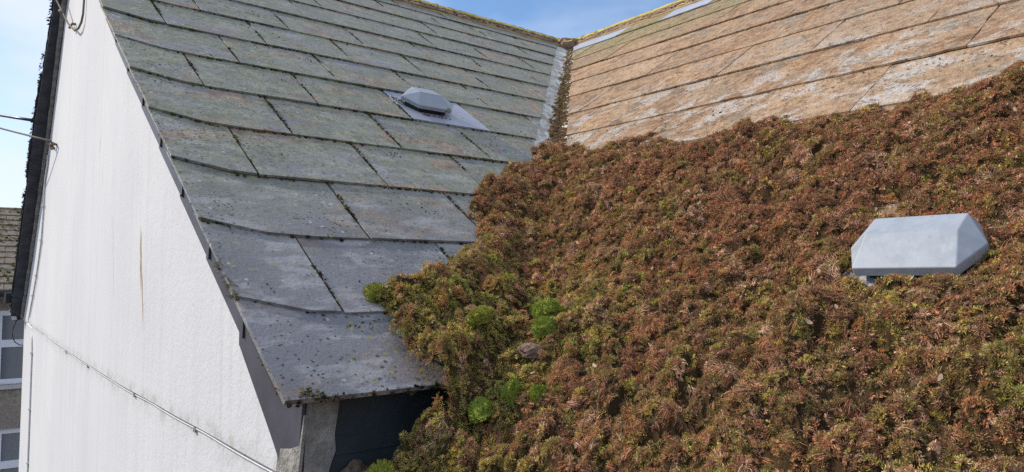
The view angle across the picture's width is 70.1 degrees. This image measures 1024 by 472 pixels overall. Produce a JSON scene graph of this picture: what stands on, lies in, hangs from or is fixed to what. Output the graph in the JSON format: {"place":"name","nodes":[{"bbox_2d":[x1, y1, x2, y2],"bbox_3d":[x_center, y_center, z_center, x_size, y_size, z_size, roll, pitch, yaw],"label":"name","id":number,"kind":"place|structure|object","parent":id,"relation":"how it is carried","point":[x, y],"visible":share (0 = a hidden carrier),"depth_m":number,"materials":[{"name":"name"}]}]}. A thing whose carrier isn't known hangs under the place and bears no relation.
{"place":"outdoors","nodes":[
{"label":"outdoors","id":0,"kind":"place"},
{"bbox_2d":[0,207,23,471],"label":"neighbour house","id":1,"kind":"structure","parent":0,"point":[11,359],"depth_m":11.91,"materials":[{"name":"stone"}]},
{"bbox_2d":[0,428,19,471],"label":"window","id":2,"kind":"structure","parent":1,"relation":"in","point":[9,438],"depth_m":11.87,"materials":[{"name":"white glass"}]},
{"bbox_2d":[0,208,22,282],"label":"roof moss","id":3,"kind":"object","parent":1,"relation":"on","point":[2,226],"visible":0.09,"depth_m":13.36,"materials":[{"name":"green"}]},
{"bbox_2d":[0,310,23,384],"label":"window","id":4,"kind":"structure","parent":1,"relation":"in","point":[11,354],"depth_m":11.94,"materials":[{"name":"white glass"}]},
{"bbox_2d":[0,0,676,207],"label":"sky","id":5,"kind":"structure","parent":0,"point":[23,27],"materials":[{"name":"blue"}]},
{"bbox_3d":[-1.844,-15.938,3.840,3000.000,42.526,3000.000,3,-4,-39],"label":"ground","id":6,"kind":"structure","parent":0,"visible":0},
{"bbox_2d":[4,0,1023,471],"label":"cottage","id":7,"kind":"structure","parent":6,"relation":"on","point":[132,292],"depth_m":2.01,"materials":[{"name":"white painted render"},{"name":"weathered grey slate"},{"name":"dark slate"}]},
{"bbox_2d":[0,114,30,121],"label":"overhead cable","id":8,"kind":"object","parent":7,"relation":"attached to","point":[16,117],"visible":0.82,"depth_m":4.21,"materials":[{"name":"black plastic"}]},
{"bbox_2d":[9,308,22,345],"bbox_3d":[-3.606,0.646,5.321,0.108,0.302,0.099,3,-4,-39],"label":"wall lamp","id":9,"kind":"object","parent":7,"relation":"attached to","point":[15,318],"visible":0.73,"depth_m":5.31,"materials":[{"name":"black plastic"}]},
{"bbox_2d":[0,127,56,149],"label":"overhead cable","id":10,"kind":"object","parent":7,"relation":"attached to","point":[52,144],"visible":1,"depth_m":3.71,"materials":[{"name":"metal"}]},
{"bbox_2d":[26,155,48,471],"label":"cable","id":11,"kind":"object","parent":7,"relation":"attached to","point":[32,296],"depth_m":4.55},
{"bbox_2d":[56,0,84,30],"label":"electrical cable","id":12,"kind":"object","parent":7,"relation":"attached to","point":[60,10],"visible":0.97,"depth_m":3.08,"materials":[{"name":"plastic"}]},
{"bbox_2d":[62,349,272,471],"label":"ledge cable","id":13,"kind":"object","parent":7,"relation":"attached to","point":[195,429],"visible":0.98,"depth_m":1.53,"materials":[{"name":"white plastic"}]},
{"bbox_2d":[381,87,490,131],"bbox_3d":[-0.281,-0.447,2.510,0.303,0.188,0.290,3,-4,-39],"label":"roof vent","id":14,"kind":"object","parent":7,"relation":"on","point":[419,103],"visible":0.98,"depth_m":2.41,"materials":[{"name":"grey metal"}]},
{"bbox_2d":[9,0,1022,407],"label":"moss crumbs","id":15,"kind":"object","parent":7,"relation":"on","point":[557,122],"visible":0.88,"depth_m":2.44,"materials":[{"name":"brown"}]},
{"bbox_2d":[365,57,1023,471],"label":"moss carpet","id":16,"kind":"object","parent":7,"relation":"on","point":[719,313],"visible":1,"depth_m":1.10,"materials":[{"name":"brown plant"}]},
{"bbox_2d":[363,282,385,302],"bbox_3d":[-0.246,0.099,1.308,0.050,0.037,0.068,-1,17,17],"label":"moss cushion","id":17,"kind":"object","parent":16,"relation":"on","point":[372,287],"visible":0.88,"depth_m":1.29,"materials":[{"name":"green plant"}]},
{"bbox_2d":[363,459,398,471],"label":"moss cushion","id":18,"kind":"object","parent":16,"relation":"on","point":[384,465],"visible":1,"depth_m":1.03,"materials":[{"name":"green plant"}]},
{"bbox_2d":[464,305,494,325],"bbox_3d":[-0.055,0.128,1.217,0.048,0.027,0.062,-2,16,28],"label":"moss cushion","id":19,"kind":"object","parent":16,"relation":"on","point":[480,314],"visible":1,"depth_m":1.20,"materials":[{"name":"green plant"}]},
{"bbox_2d":[467,396,496,423],"bbox_3d":[-0.046,0.256,1.097,0.051,0.033,0.095,-20,-2,-5],"label":"moss cushion","id":20,"kind":"object","parent":16,"relation":"on","point":[480,408],"visible":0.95,"depth_m":1.07,"materials":[{"name":"green plant"}]},
{"bbox_2d":[502,272,518,283],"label":"moss cushion","id":21,"kind":"object","parent":16,"relation":"on","point":[507,276],"visible":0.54,"depth_m":1.42,"materials":[{"name":"green plant"}]},
{"bbox_2d":[499,375,523,406],"bbox_3d":[0.002,0.231,1.096,0.042,0.045,0.047,0,17,0],"label":"moss cushion","id":22,"kind":"object","parent":16,"relation":"on","point":[511,389],"visible":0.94,"depth_m":1.09,"materials":[{"name":"green plant"}]},
{"bbox_2d":[517,342,541,358],"bbox_3d":[0.035,0.181,1.157,0.061,0.023,0.034,4,27,20],"label":"mortar fragment","id":23,"kind":"object","parent":16,"relation":"on","point":[528,350],"visible":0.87,"depth_m":1.15,"materials":[{"name":"grey stone"}]},
{"bbox_2d":[529,299,540,317],"bbox_3d":[0.054,0.132,1.339,0.049,0.026,0.061,0,17,-6],"label":"moss cushion","id":24,"kind":"object","parent":16,"relation":"on","point":[532,306],"visible":0.31,"depth_m":1.34,"materials":[{"name":"green plant"}]},
{"bbox_2d":[529,382,548,407],"bbox_3d":[0.042,0.237,1.073,0.043,0.048,0.042,-23,12,-37],"label":"moss cushion","id":25,"kind":"object","parent":16,"relation":"on","point":[536,391],"visible":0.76,"depth_m":1.06,"materials":[{"name":"green plant"}]},
{"bbox_2d":[531,315,557,337],"bbox_3d":[0.054,0.143,1.186,0.050,0.031,0.050,-2,16,34],"label":"moss cushion","id":26,"kind":"object","parent":16,"relation":"on","point":[542,326],"visible":1,"depth_m":1.18,"materials":[{"name":"green plant"}]},
{"bbox_2d":[531,295,564,319],"bbox_3d":[0.059,0.119,1.249,0.064,0.033,0.051,-23,12,-37],"label":"moss cushion","id":27,"kind":"object","parent":16,"relation":"on","point":[547,306],"visible":0.98,"depth_m":1.24,"materials":[{"name":"green plant"}]},
{"bbox_2d":[842,213,989,286],"bbox_3d":[0.587,0.034,1.044,0.268,0.178,0.320,3,-4,-39],"label":"roof vent","id":28,"kind":"object","parent":7,"relation":"on","point":[917,247],"visible":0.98,"depth_m":1.00,"materials":[{"name":"grey metal"}]}
]}

